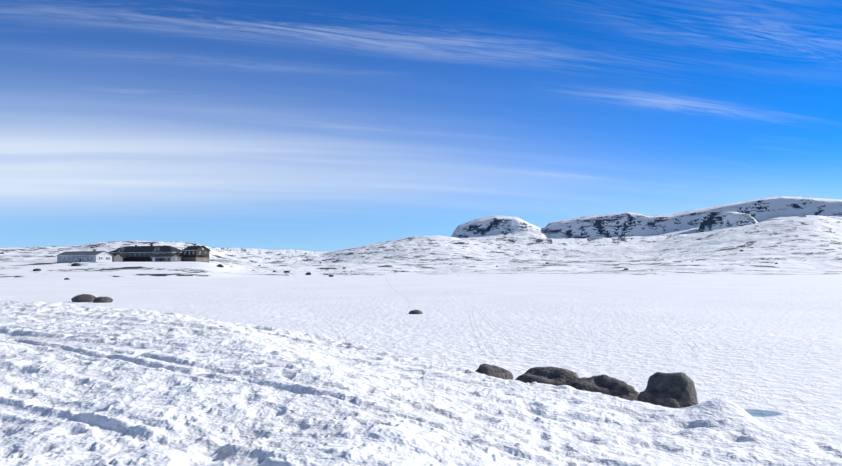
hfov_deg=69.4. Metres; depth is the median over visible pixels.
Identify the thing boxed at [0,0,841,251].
sky
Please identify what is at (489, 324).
lake ski track
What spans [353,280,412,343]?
lake ski track
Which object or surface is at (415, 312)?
lake boulder
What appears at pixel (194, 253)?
dark lodge house
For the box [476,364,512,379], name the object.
bank boulder
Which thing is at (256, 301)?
lake ski track
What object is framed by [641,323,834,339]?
lake ski track
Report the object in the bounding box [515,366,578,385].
bank boulder
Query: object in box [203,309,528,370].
lake ski track
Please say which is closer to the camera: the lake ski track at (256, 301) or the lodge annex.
the lake ski track at (256, 301)
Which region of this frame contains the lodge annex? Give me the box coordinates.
[56,249,113,261]
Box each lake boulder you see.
[71,294,96,301]
[93,297,112,302]
[409,310,422,313]
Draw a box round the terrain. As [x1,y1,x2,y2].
[0,196,841,465]
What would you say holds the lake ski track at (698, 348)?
on the terrain
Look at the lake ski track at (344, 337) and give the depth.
32.12 m
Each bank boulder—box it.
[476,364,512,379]
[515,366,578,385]
[565,374,638,400]
[637,372,697,407]
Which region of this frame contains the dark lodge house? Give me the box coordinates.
[181,244,210,262]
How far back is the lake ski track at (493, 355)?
26.64 m
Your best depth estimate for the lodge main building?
320.70 m
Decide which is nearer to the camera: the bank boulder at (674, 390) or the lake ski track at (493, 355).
the bank boulder at (674, 390)
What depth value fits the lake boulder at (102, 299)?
56.32 m
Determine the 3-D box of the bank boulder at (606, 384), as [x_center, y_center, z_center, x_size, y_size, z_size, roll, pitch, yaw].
[3.728,3.390,12.905,1.840,0.794,1.333,0,-3,7]
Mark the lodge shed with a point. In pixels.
(166, 258)
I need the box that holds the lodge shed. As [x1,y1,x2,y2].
[150,254,182,261]
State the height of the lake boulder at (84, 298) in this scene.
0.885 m
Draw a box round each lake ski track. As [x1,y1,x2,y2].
[167,289,298,311]
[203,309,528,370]
[310,310,347,341]
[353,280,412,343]
[445,293,520,346]
[468,310,500,361]
[582,288,708,358]
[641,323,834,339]
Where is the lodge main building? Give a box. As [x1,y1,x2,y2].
[108,243,181,261]

